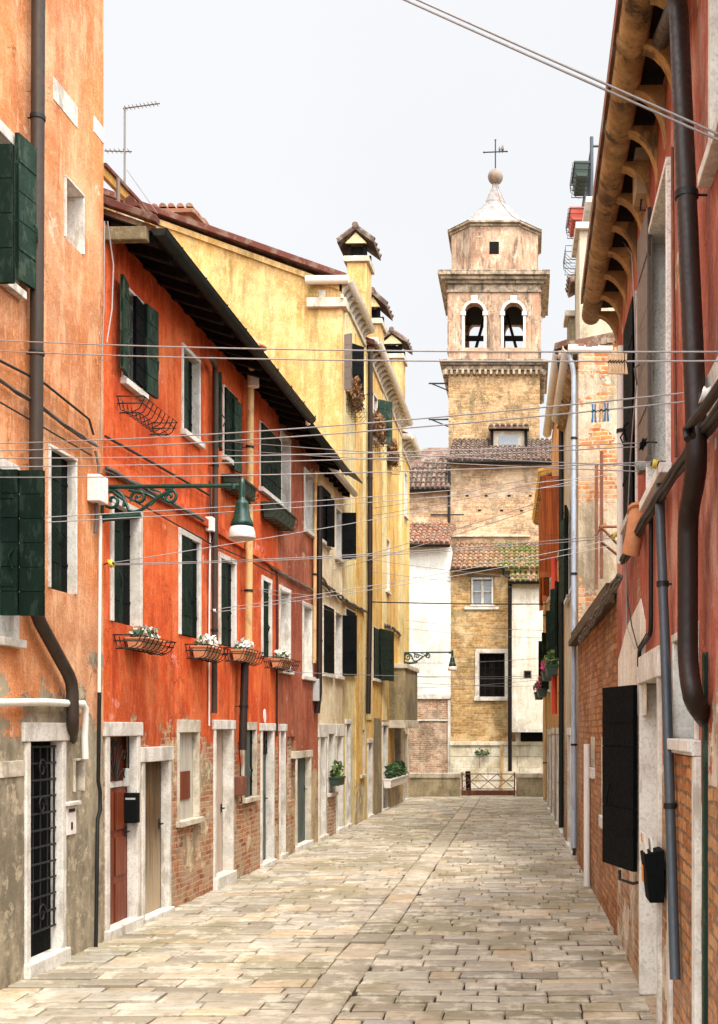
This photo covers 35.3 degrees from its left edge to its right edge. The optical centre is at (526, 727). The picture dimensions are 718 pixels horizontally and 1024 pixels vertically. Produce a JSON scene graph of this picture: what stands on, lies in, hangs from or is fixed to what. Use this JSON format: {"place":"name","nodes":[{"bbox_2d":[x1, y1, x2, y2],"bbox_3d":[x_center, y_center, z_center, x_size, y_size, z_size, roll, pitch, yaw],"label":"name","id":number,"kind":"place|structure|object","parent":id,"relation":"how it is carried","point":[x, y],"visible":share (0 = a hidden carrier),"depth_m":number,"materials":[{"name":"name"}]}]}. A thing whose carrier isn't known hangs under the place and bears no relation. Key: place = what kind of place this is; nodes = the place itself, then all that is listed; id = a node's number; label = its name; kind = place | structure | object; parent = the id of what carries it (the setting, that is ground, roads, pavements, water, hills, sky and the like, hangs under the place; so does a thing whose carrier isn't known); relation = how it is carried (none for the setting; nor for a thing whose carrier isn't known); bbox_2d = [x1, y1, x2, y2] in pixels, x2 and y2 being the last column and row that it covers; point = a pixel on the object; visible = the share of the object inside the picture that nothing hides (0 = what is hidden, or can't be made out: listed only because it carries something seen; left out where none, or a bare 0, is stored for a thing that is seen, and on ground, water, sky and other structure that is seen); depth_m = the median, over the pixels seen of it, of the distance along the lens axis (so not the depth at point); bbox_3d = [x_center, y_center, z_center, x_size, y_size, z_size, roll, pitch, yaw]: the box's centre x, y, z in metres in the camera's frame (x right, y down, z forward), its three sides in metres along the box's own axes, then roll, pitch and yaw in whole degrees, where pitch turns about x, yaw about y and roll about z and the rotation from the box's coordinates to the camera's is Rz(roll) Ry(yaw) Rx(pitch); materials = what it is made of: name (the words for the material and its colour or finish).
{"place":"outdoors","nodes":[
{"label":"outdoors","id":0,"kind":"place"},
{"bbox_2d":[0,796,654,1023],"bbox_3d":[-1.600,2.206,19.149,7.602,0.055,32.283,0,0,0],"label":"street paving","id":1,"kind":"structure","parent":0,"point":[212,956],"depth_m":11.20,"materials":[{"name":"stone"}]},
{"bbox_2d":[0,0,103,989],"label":"orange house","id":2,"kind":"structure","parent":1,"relation":"on","point":[51,168],"depth_m":10.20,"materials":[{"name":"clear paint"}]},
{"bbox_2d":[0,120,37,299],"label":"window","id":3,"kind":"structure","parent":2,"relation":"in","point":[18,157],"depth_m":9.45,"materials":[{"name":"green wood"}]},
{"bbox_2d":[0,457,44,647],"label":"window","id":4,"kind":"structure","parent":2,"relation":"in","point":[29,506],"depth_m":9.28,"materials":[{"name":"green wood"}]},
{"bbox_2d":[0,698,88,758],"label":"conduit","id":5,"kind":"object","parent":2,"relation":"attached to","point":[83,705],"visible":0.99,"depth_m":10.23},
{"bbox_2d":[22,722,70,979],"bbox_3d":[-4.452,1.086,10.098,0.230,2.267,0.891,0,0,2],"label":"door","id":6,"kind":"structure","parent":2,"relation":"in","point":[39,958],"depth_m":10.22,"materials":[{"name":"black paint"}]},
{"bbox_2d":[0,378,98,446],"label":"cable","id":7,"kind":"object","parent":2,"relation":"attached to","point":[46,411],"visible":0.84,"depth_m":10.13,"materials":[{"name":"black rubber"}]},
{"bbox_2d":[48,444,77,594],"bbox_3d":[-4.433,-1.951,10.440,0.139,1.324,0.581,0,0,2],"label":"window","id":8,"kind":"structure","parent":2,"relation":"in","point":[62,492],"depth_m":10.58,"materials":[{"name":"white stone"}]},
{"bbox_2d":[64,175,84,254],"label":"window","id":9,"kind":"structure","parent":2,"relation":"in","point":[74,199],"depth_m":10.87,"materials":[{"name":"white stone"}]},
{"bbox_2d":[87,450,107,532],"bbox_3d":[-4.302,-2.366,11.082,0.130,0.828,0.220,0,0,2],"label":"junction box","id":10,"kind":"object","parent":2,"relation":"attached to","point":[97,491],"visible":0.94,"depth_m":11.02,"materials":[{"name":"white plastic"}]},
{"bbox_2d":[94,692,101,946],"bbox_3d":[-4.320,0.944,11.135,0.043,2.605,0.146,0,0,0],"label":"gas pipe","id":11,"kind":"object","parent":2,"relation":"attached to","point":[97,819],"visible":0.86,"depth_m":11.12,"materials":[{"name":"black metal"}]},
{"bbox_2d":[97,515,101,691],"bbox_3d":[-4.323,-1.255,11.191,0.035,1.795,0.070,0,0,0],"label":"conduit","id":12,"kind":"object","parent":2,"relation":"attached to","point":[99,605],"visible":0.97,"depth_m":11.18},
{"bbox_2d":[101,477,255,540],"bbox_3d":[-3.583,-2.253,11.332,1.604,0.635,0.276,0,0,0],"label":"street lamp","id":13,"kind":"object","parent":2,"relation":"attached to","point":[241,527],"visible":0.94,"depth_m":11.31,"materials":[{"name":"green metal"}]},
{"bbox_2d":[403,0,717,140],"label":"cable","id":14,"kind":"object","parent":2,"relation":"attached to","point":[584,80],"visible":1,"depth_m":5.74,"materials":[{"name":"metal"}]},
{"bbox_2d":[416,0,717,134],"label":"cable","id":15,"kind":"object","parent":2,"relation":"attached to","point":[589,76],"visible":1,"depth_m":5.71,"materials":[{"name":"metal"}]},
{"bbox_2d":[103,163,315,940],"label":"red house","id":16,"kind":"structure","parent":1,"relation":"on","point":[198,830],"depth_m":13.60,"materials":[{"name":"clear paint"}]},
{"bbox_2d":[103,722,143,940],"bbox_3d":[-4.397,1.080,11.875,0.230,2.280,1.033,0,0,2],"label":"door","id":17,"kind":"structure","parent":16,"relation":"in","point":[122,840],"depth_m":12.03,"materials":[{"name":"white stone"}]},
{"bbox_2d":[110,495,142,626],"bbox_3d":[-4.399,-1.778,11.971,0.169,1.319,0.865,0,0,2],"label":"window","id":18,"kind":"structure","parent":16,"relation":"in","point":[126,536],"depth_m":12.21,"materials":[{"name":"white stone"}]},
{"bbox_2d":[124,793,139,822],"bbox_3d":[-4.347,0.881,12.169,0.150,0.330,0.092,0,0,2],"label":"letterbox","id":19,"kind":"object","parent":16,"relation":"attached to","point":[131,807],"visible":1,"depth_m":12.12,"materials":[{"name":"black paint"}]},
{"bbox_2d":[120,274,158,400],"bbox_3d":[-4.338,-4.234,12.137,0.331,1.102,1.095,0,0,2],"label":"window","id":20,"kind":"structure","parent":16,"relation":"in","point":[139,322],"depth_m":12.28,"materials":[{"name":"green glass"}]},
{"bbox_2d":[113,624,175,655],"bbox_3d":[-4.197,-0.985,12.154,0.320,0.326,1.096,0,0,2],"label":"flower basket","id":21,"kind":"object","parent":16,"relation":"attached to","point":[145,639],"visible":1,"depth_m":12.02,"materials":[{"name":"orange ceramic"}]},
{"bbox_2d":[117,395,177,436],"bbox_3d":[-4.185,-3.433,12.225,0.300,0.182,1.045,0,0,2],"label":"wire basket","id":22,"kind":"object","parent":16,"relation":"attached to","point":[144,417],"visible":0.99,"depth_m":12.10,"materials":[{"name":"black metal"}]},
{"bbox_2d":[141,746,174,923],"bbox_3d":[-4.358,1.220,12.853,0.215,2.000,1.022,0,0,2],"label":"door","id":23,"kind":"structure","parent":16,"relation":"in","point":[151,757],"depth_m":13.03,"materials":[{"name":"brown wood"}]},
{"bbox_2d":[178,527,201,638],"bbox_3d":[-4.269,-1.810,14.006,0.139,1.318,0.821,0,0,2],"label":"window","id":24,"kind":"structure","parent":16,"relation":"in","point":[189,575],"depth_m":13.96,"materials":[{"name":"green wood"}]},
{"bbox_2d":[176,720,204,827],"bbox_3d":[-4.285,0.561,13.954,0.160,1.326,0.878,0,0,2],"label":"window","id":25,"kind":"structure","parent":16,"relation":"in","point":[188,731],"depth_m":14.07,"materials":[{"name":"stone"}]},
{"bbox_2d":[180,342,204,448],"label":"window","id":26,"kind":"structure","parent":16,"relation":"in","point":[190,367],"depth_m":14.26,"materials":[{"name":"white stone"}]},
{"bbox_2d":[185,633,228,662],"bbox_3d":[-4.139,-1.043,14.272,0.340,0.376,0.909,0,0,2],"label":"flower basket","id":27,"kind":"object","parent":16,"relation":"attached to","point":[206,649],"visible":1,"depth_m":14.13,"materials":[{"name":"orange ceramic"}]},
{"bbox_2d":[212,720,236,889],"bbox_3d":[-4.296,1.056,15.411,0.260,2.328,1.005,0,0,2],"label":"door","id":28,"kind":"structure","parent":16,"relation":"in","point":[224,874],"depth_m":15.75,"materials":[{"name":"white stone"}]},
{"bbox_2d":[218,552,236,646],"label":"window","id":29,"kind":"structure","parent":16,"relation":"in","point":[227,572],"depth_m":15.63,"materials":[{"name":"white stone"}]},
{"bbox_2d":[218,372,242,473],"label":"window","id":30,"kind":"structure","parent":16,"relation":"in","point":[230,410],"depth_m":15.55,"materials":[{"name":"green wood"}]},
{"bbox_2d":[220,474,258,503],"bbox_3d":[-4.075,-3.399,15.747,0.285,0.235,0.983,0,0,2],"label":"planter","id":31,"kind":"object","parent":16,"relation":"attached to","point":[250,490],"visible":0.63,"depth_m":15.65,"materials":[{"name":"green plastic"}]},
{"bbox_2d":[223,637,265,665],"bbox_3d":[-4.073,-1.115,15.964,0.316,0.397,1.154,0,0,2],"label":"flower basket","id":32,"kind":"object","parent":16,"relation":"attached to","point":[243,652],"visible":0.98,"depth_m":15.81,"materials":[{"name":"orange ceramic"}]},
{"bbox_2d":[242,722,260,802],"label":"window","id":33,"kind":"structure","parent":16,"relation":"in","point":[249,756],"depth_m":16.83,"materials":[{"name":"white stone"}]},
{"bbox_2d":[261,575,272,657],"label":"window","id":34,"kind":"structure","parent":16,"relation":"in","point":[266,583],"depth_m":17.62,"materials":[{"name":"white stone"}]},
{"bbox_2d":[259,723,276,867],"bbox_3d":[-4.216,1.075,17.695,0.240,2.291,0.896,0,0,2],"label":"door","id":35,"kind":"structure","parent":16,"relation":"in","point":[270,728],"depth_m":18.00,"materials":[{"name":"white stone"}]},
{"bbox_2d":[259,420,283,506],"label":"window","id":36,"kind":"structure","parent":16,"relation":"in","point":[269,485],"depth_m":17.67,"materials":[{"name":"green wood"}]},
{"bbox_2d":[260,501,297,533],"bbox_3d":[-4.005,-3.408,17.947,0.285,0.285,1.346,0,0,2],"label":"planter","id":37,"kind":"object","parent":16,"relation":"attached to","point":[283,520],"visible":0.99,"depth_m":17.67,"materials":[{"name":"green plastic"}]},
{"bbox_2d":[263,649,299,672],"bbox_3d":[-4.000,-1.116,18.082,0.306,0.368,1.275,0,0,2],"label":"flower basket","id":38,"kind":"object","parent":16,"relation":"attached to","point":[280,661],"visible":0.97,"depth_m":17.91,"materials":[{"name":"orange metal"}]},
{"bbox_2d":[117,537,615,564],"bbox_3d":[-1.697,-1.827,11.449,5.235,0.277,0.008,0,0,1],"label":"washing line","id":39,"kind":"object","parent":16,"relation":"attached to","point":[363,556],"visible":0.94,"depth_m":11.45,"materials":[{"name":"metal"}]},
{"bbox_2d":[103,188,381,827],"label":"yellow house","id":40,"kind":"structure","parent":1,"relation":"on","point":[271,297],"depth_m":23.83,"materials":[{"name":"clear paint"}]},
{"bbox_2d":[345,720,352,827],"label":"door","id":41,"kind":"structure","parent":40,"relation":"in","point":[348,824],"depth_m":24.55,"materials":[{"name":"white stone"}]},
{"bbox_2d":[344,333,363,398],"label":"window","id":42,"kind":"structure","parent":40,"relation":"in","point":[352,369],"depth_m":23.73,"materials":[{"name":"grey wood"}]},
{"bbox_2d":[346,376,366,422],"bbox_3d":[-3.803,-7.375,24.651,0.428,0.956,1.216,0,0,2],"label":"dried window plant","id":43,"kind":"object","parent":40,"relation":"attached to","point":[355,392],"visible":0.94,"depth_m":24.43,"materials":[{"name":"brown plant"}]},
{"bbox_2d":[273,408,350,859],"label":"russet house","id":44,"kind":"structure","parent":1,"relation":"on","point":[300,631],"depth_m":19.88,"materials":[{"name":"red paint"}]},
{"bbox_2d":[278,724,287,858],"bbox_3d":[-4.210,1.079,18.643,0.290,2.282,0.493,0,0,2],"label":"door","id":45,"kind":"structure","parent":44,"relation":"in","point":[282,728],"depth_m":18.78,"materials":[{"name":"white stone"}]},
{"bbox_2d":[280,430,290,511],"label":"window","id":46,"kind":"structure","parent":44,"relation":"in","point":[285,466],"depth_m":19.12,"materials":[{"name":"grey stone"}]},
{"bbox_2d":[278,585,293,674],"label":"window","id":47,"kind":"structure","parent":44,"relation":"in","point":[284,608],"depth_m":19.11,"materials":[{"name":"white stone"}]},
{"bbox_2d":[291,750,313,851],"bbox_3d":[-4.126,1.319,20.169,0.220,1.803,1.305,0,0,2],"label":"door","id":48,"kind":"structure","parent":44,"relation":"in","point":[303,759],"depth_m":20.49,"materials":[{"name":"grey wood"}]},
{"bbox_2d":[303,467,314,538],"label":"window","id":49,"kind":"structure","parent":44,"relation":"in","point":[308,478],"depth_m":20.88,"materials":[{"name":"white stone"}]},
{"bbox_2d":[302,601,315,680],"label":"window","id":50,"kind":"structure","parent":44,"relation":"in","point":[307,610],"depth_m":20.81,"materials":[{"name":"white stone"}]},
{"bbox_2d":[318,465,362,840],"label":"cream house","id":51,"kind":"structure","parent":1,"relation":"on","point":[339,645],"depth_m":22.84,"materials":[{"name":"beige paint"}]},
{"bbox_2d":[318,724,328,840],"bbox_3d":[-4.120,1.074,21.778,0.310,2.292,0.816,0,0,2],"label":"door","id":52,"kind":"structure","parent":51,"relation":"in","point":[322,728],"depth_m":21.99,"materials":[{"name":"white stone"}]},
{"bbox_2d":[320,483,334,549],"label":"window","id":53,"kind":"structure","parent":51,"relation":"in","point":[328,512],"depth_m":21.90,"materials":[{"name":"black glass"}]},
{"bbox_2d":[322,603,335,677],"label":"window","id":54,"kind":"structure","parent":51,"relation":"in","point":[328,615],"depth_m":22.14,"materials":[{"name":"black wood"}]},
{"bbox_2d":[327,724,337,796],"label":"window","id":55,"kind":"structure","parent":51,"relation":"in","point":[331,739],"depth_m":22.84,"materials":[{"name":"white stone"}]},
{"bbox_2d":[336,724,345,832],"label":"door","id":56,"kind":"structure","parent":51,"relation":"in","point":[340,728],"depth_m":23.69,"materials":[{"name":"white stone"}]},
{"bbox_2d":[335,506,355,563],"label":"window","id":57,"kind":"structure","parent":51,"relation":"in","point":[345,535],"depth_m":23.56,"materials":[{"name":"black wood"}]},
{"bbox_2d":[335,611,356,679],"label":"window","id":58,"kind":"structure","parent":51,"relation":"in","point":[345,625],"depth_m":23.64,"materials":[{"name":"black wood"}]},
{"bbox_2d":[365,287,418,818],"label":"yellow house","id":59,"kind":"structure","parent":1,"relation":"on","point":[393,705],"depth_m":29.30,"materials":[{"name":"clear paint"}]},
{"bbox_2d":[367,739,373,818],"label":"door","id":60,"kind":"structure","parent":59,"relation":"in","point":[370,814],"depth_m":27.39,"materials":[{"name":"white stone"}]},
{"bbox_2d":[373,392,391,446],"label":"window","id":61,"kind":"structure","parent":59,"relation":"in","point":[384,407],"depth_m":28.28,"materials":[{"name":"green wood"}]},
{"bbox_2d":[373,626,393,682],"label":"window","id":62,"kind":"structure","parent":59,"relation":"in","point":[383,640],"depth_m":28.50,"materials":[{"name":"green wood"}]},
{"bbox_2d":[382,722,389,810],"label":"door","id":63,"kind":"structure","parent":59,"relation":"in","point":[385,725],"depth_m":29.81,"materials":[{"name":"white stone"}]},
{"bbox_2d":[382,760,408,787],"bbox_3d":[-3.606,1.241,30.613,0.410,0.694,3.460,0,0,2],"label":"potted plant","id":64,"kind":"object","parent":59,"relation":"on","point":[396,774],"visible":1,"depth_m":30.00,"materials":[{"name":"green plant"}]},
{"bbox_2d":[401,431,421,801],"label":"yellow house","id":65,"kind":"structure","parent":1,"relation":"on","point":[409,443],"depth_m":33.35,"materials":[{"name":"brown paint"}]},
{"bbox_2d":[409,796,542,796],"bbox_3d":[-1.065,2.344,35.430,9.870,0.312,0.260,0,0,0],"label":"quay edge","id":66,"kind":"object","parent":1,"relation":"on","point":[485,796],"visible":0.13,"depth_m":35.30,"materials":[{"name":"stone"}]},
{"bbox_2d":[409,773,460,795],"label":"canal parapet","id":67,"kind":"structure","parent":66,"relation":"on","point":[434,784],"depth_m":35.28,"materials":[{"name":"stone"}]},
{"bbox_2d":[461,772,514,795],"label":"canal gate","id":68,"kind":"structure","parent":66,"relation":"on","point":[487,792],"depth_m":35.36,"materials":[{"name":"metal"}]},
{"bbox_2d":[515,773,542,795],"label":"canal parapet","id":69,"kind":"structure","parent":66,"relation":"on","point":[529,784],"depth_m":35.28,"materials":[{"name":"stone"}]},
{"bbox_2d":[531,468,551,812],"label":"ochre house","id":70,"kind":"structure","parent":1,"relation":"on","point":[545,586],"depth_m":30.25,"materials":[{"name":"orange paint"}]},
{"bbox_2d":[539,273,574,837],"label":"tan orange house","id":71,"kind":"structure","parent":1,"relation":"on","point":[551,510],"depth_m":23.16,"materials":[{"name":"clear paint"}]},
{"bbox_2d":[541,475,558,560],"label":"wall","id":72,"kind":"structure","parent":71,"relation":"in","point":[549,496],"depth_m":23.13,"materials":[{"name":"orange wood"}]},
{"bbox_2d":[550,581,558,663],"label":"window","id":73,"kind":"structure","parent":71,"relation":"in","point":[554,593],"depth_m":23.06,"materials":[{"name":"green wood"}]},
{"bbox_2d":[552,332,616,861],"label":"patched house","id":74,"kind":"structure","parent":1,"relation":"on","point":[580,382],"depth_m":17.87,"materials":[{"name":"beige paint"}]},
{"bbox_2d":[558,505,569,604],"bbox_3d":[0.785,-3.166,20.550,0.333,1.665,1.692,0,0,-1],"label":"shutter","id":75,"kind":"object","parent":74,"relation":"in","point":[564,572],"depth_m":20.10,"materials":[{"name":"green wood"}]},
{"bbox_2d":[565,728,570,850],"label":"door","id":76,"kind":"structure","parent":74,"relation":"in","point":[567,843],"depth_m":20.60,"materials":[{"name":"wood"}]},
{"bbox_2d":[571,136,614,339],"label":"terrace tower","id":77,"kind":"structure","parent":74,"relation":"on","point":[583,329],"depth_m":18.33,"materials":[{"name":"paint"}]},
{"bbox_2d":[569,161,590,197],"bbox_3d":[0.901,-9.259,18.673,0.305,0.286,0.773,0,0,-1],"label":"planter","id":78,"kind":"object","parent":77,"relation":"attached to","point":[580,176],"visible":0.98,"depth_m":18.50,"materials":[{"name":"green plastic"}]},
{"bbox_2d":[594,451,616,589],"bbox_3d":[1.290,-3.312,17.731,0.432,2.208,0.272,0,0,-1],"label":"bracket frame","id":79,"kind":"object","parent":74,"relation":"attached to","point":[602,527],"visible":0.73,"depth_m":17.61,"materials":[{"name":"metal"}]},
{"bbox_2d":[568,583,616,934],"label":"brick wall","id":80,"kind":"structure","parent":1,"relation":"on","point":[597,660],"depth_m":14.50,"materials":[{"name":"brick"}]},
{"bbox_2d":[577,573,622,643],"bbox_3d":[0.756,-1.221,12.082,0.065,0.234,5.110,0,0,-1],"label":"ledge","id":81,"kind":"object","parent":80,"relation":"attached to","point":[608,594],"visible":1,"depth_m":11.22,"materials":[{"name":"grey stone"}]},
{"bbox_2d":[581,0,717,1023],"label":"dusty red house","id":82,"kind":"structure","parent":1,"relation":"on","point":[660,744],"depth_m":7.26,"materials":[{"name":"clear paint"}]},
{"bbox_2d":[0,442,638,458],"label":"washing line","id":83,"kind":"object","parent":82,"relation":"attached to","point":[319,454],"visible":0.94,"depth_m":8.93,"materials":[{"name":"fabric"}]},
{"bbox_2d":[0,446,638,466],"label":"washing line","id":84,"kind":"object","parent":82,"relation":"attached to","point":[322,460],"visible":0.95,"depth_m":8.93,"materials":[{"name":"fabric"}]},
{"bbox_2d":[0,461,652,477],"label":"washing line","id":85,"kind":"object","parent":82,"relation":"attached to","point":[334,473],"visible":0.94,"depth_m":8.47,"materials":[{"name":"fabric"}]},
{"bbox_2d":[0,392,683,443],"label":"washing line","id":86,"kind":"object","parent":82,"relation":"attached to","point":[366,422],"visible":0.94,"depth_m":6.96,"materials":[{"name":"fabric"}]},
{"bbox_2d":[0,401,683,450],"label":"washing line","id":87,"kind":"object","parent":82,"relation":"attached to","point":[362,431],"visible":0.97,"depth_m":6.99,"materials":[{"name":"fabric"}]},
{"bbox_2d":[0,340,717,352],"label":"washing line","id":88,"kind":"object","parent":82,"relation":"attached to","point":[396,350],"visible":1,"depth_m":6.25,"materials":[{"name":"fabric"}]},
{"bbox_2d":[0,350,717,361],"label":"washing line","id":89,"kind":"object","parent":82,"relation":"attached to","point":[382,360],"visible":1,"depth_m":6.29,"materials":[{"name":"fabric"}]},
{"bbox_2d":[620,290,637,534],"bbox_3d":[0.999,-2.812,10.024,0.282,1.943,1.029,0,0,0],"label":"window","id":90,"kind":"structure","parent":82,"relation":"in","point":[629,382],"depth_m":9.83,"materials":[{"name":"grey glass"}]},
{"bbox_2d":[623,242,636,648],"bbox_3d":[0.900,-3.380,11.082,0.012,5.447,4.054,0,0,0],"label":"cable","id":91,"kind":"object","parent":82,"relation":"attached to","point":[632,425],"visible":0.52,"depth_m":9.40,"materials":[{"name":"metal"}]},
{"bbox_2d":[602,645,661,1023],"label":"door","id":92,"kind":"structure","parent":82,"relation":"in","point":[619,703],"depth_m":9.10,"materials":[{"name":"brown wood"}]},
{"bbox_2d":[622,502,644,556],"bbox_3d":[0.885,-1.606,8.958,0.196,0.458,0.298,0,0,29],"label":"flue elbow","id":93,"kind":"object","parent":82,"relation":"attached to","point":[632,544],"visible":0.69,"depth_m":8.87,"materials":[{"name":"orange ceramic"}]},
{"bbox_2d":[633,147,649,211],"bbox_3d":[0.905,-4.563,8.727,0.110,1.049,0.240,0,0,0],"label":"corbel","id":94,"kind":"object","parent":82,"relation":"attached to","point":[639,189],"visible":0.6,"depth_m":8.61,"materials":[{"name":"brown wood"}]},
{"bbox_2d":[640,831,663,902],"bbox_3d":[0.870,0.960,7.663,0.140,0.470,0.260,0,0,0],"label":"letterbox","id":95,"kind":"object","parent":82,"relation":"attached to","point":[652,864],"visible":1,"depth_m":7.53,"materials":[{"name":"black paint"}]},
{"bbox_2d":[634,157,670,510],"bbox_3d":[1.001,-2.829,8.174,0.275,2.272,1.712,0,0,-1],"label":"window","id":96,"kind":"structure","parent":82,"relation":"in","point":[654,240],"depth_m":8.53,"materials":[{"name":"white glass"}]},
{"bbox_2d":[619,400,717,564],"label":"gutter","id":97,"kind":"object","parent":82,"relation":"attached to","point":[708,426],"visible":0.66,"depth_m":6.77,"materials":[{"name":"brown metal"}]},
{"bbox_2d":[667,621,698,751],"bbox_3d":[1.030,-0.230,6.650,0.280,0.735,1.054,0,0,0],"label":"window","id":98,"kind":"structure","parent":82,"relation":"in","point":[685,729],"depth_m":7.10,"materials":[{"name":"white stone"}]},
{"bbox_2d":[682,379,717,441],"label":"drainpipe","id":99,"kind":"object","parent":82,"relation":"attached to","point":[701,412],"visible":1,"depth_m":4.74,"materials":[{"name":"brown metal"}]},
{"bbox_2d":[697,0,717,187],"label":"window","id":100,"kind":"structure","parent":82,"relation":"in","point":[709,164],"depth_m":5.66,"materials":[{"name":"white stone"}]},
{"bbox_2d":[103,0,615,450],"label":"sky","id":101,"kind":"structure","parent":0,"point":[286,125],"materials":[{"name":"white"}]},
{"label":"canal water","id":102,"kind":"structure","parent":0,"visible":0},
{"bbox_2d":[409,423,551,796],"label":"houses","id":103,"kind":"structure","parent":102,"relation":"on","point":[462,728],"depth_m":41.00,"materials":[{"name":"beige brick"}]},
{"bbox_2d":[464,575,499,609],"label":"window","id":104,"kind":"structure","parent":103,"relation":"in","point":[484,593],"depth_m":41.10,"materials":[{"name":"white glass"}]},
{"bbox_2d":[429,139,549,767],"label":"campanile","id":105,"kind":"structure","parent":103,"relation":"attached to","point":[494,281],"depth_m":46.00,"materials":[{"name":"stone"}]},
{"bbox_2d":[474,649,507,700],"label":"window","id":106,"kind":"structure","parent":103,"relation":"in","point":[486,671],"depth_m":41.08,"materials":[{"name":"white stone"}]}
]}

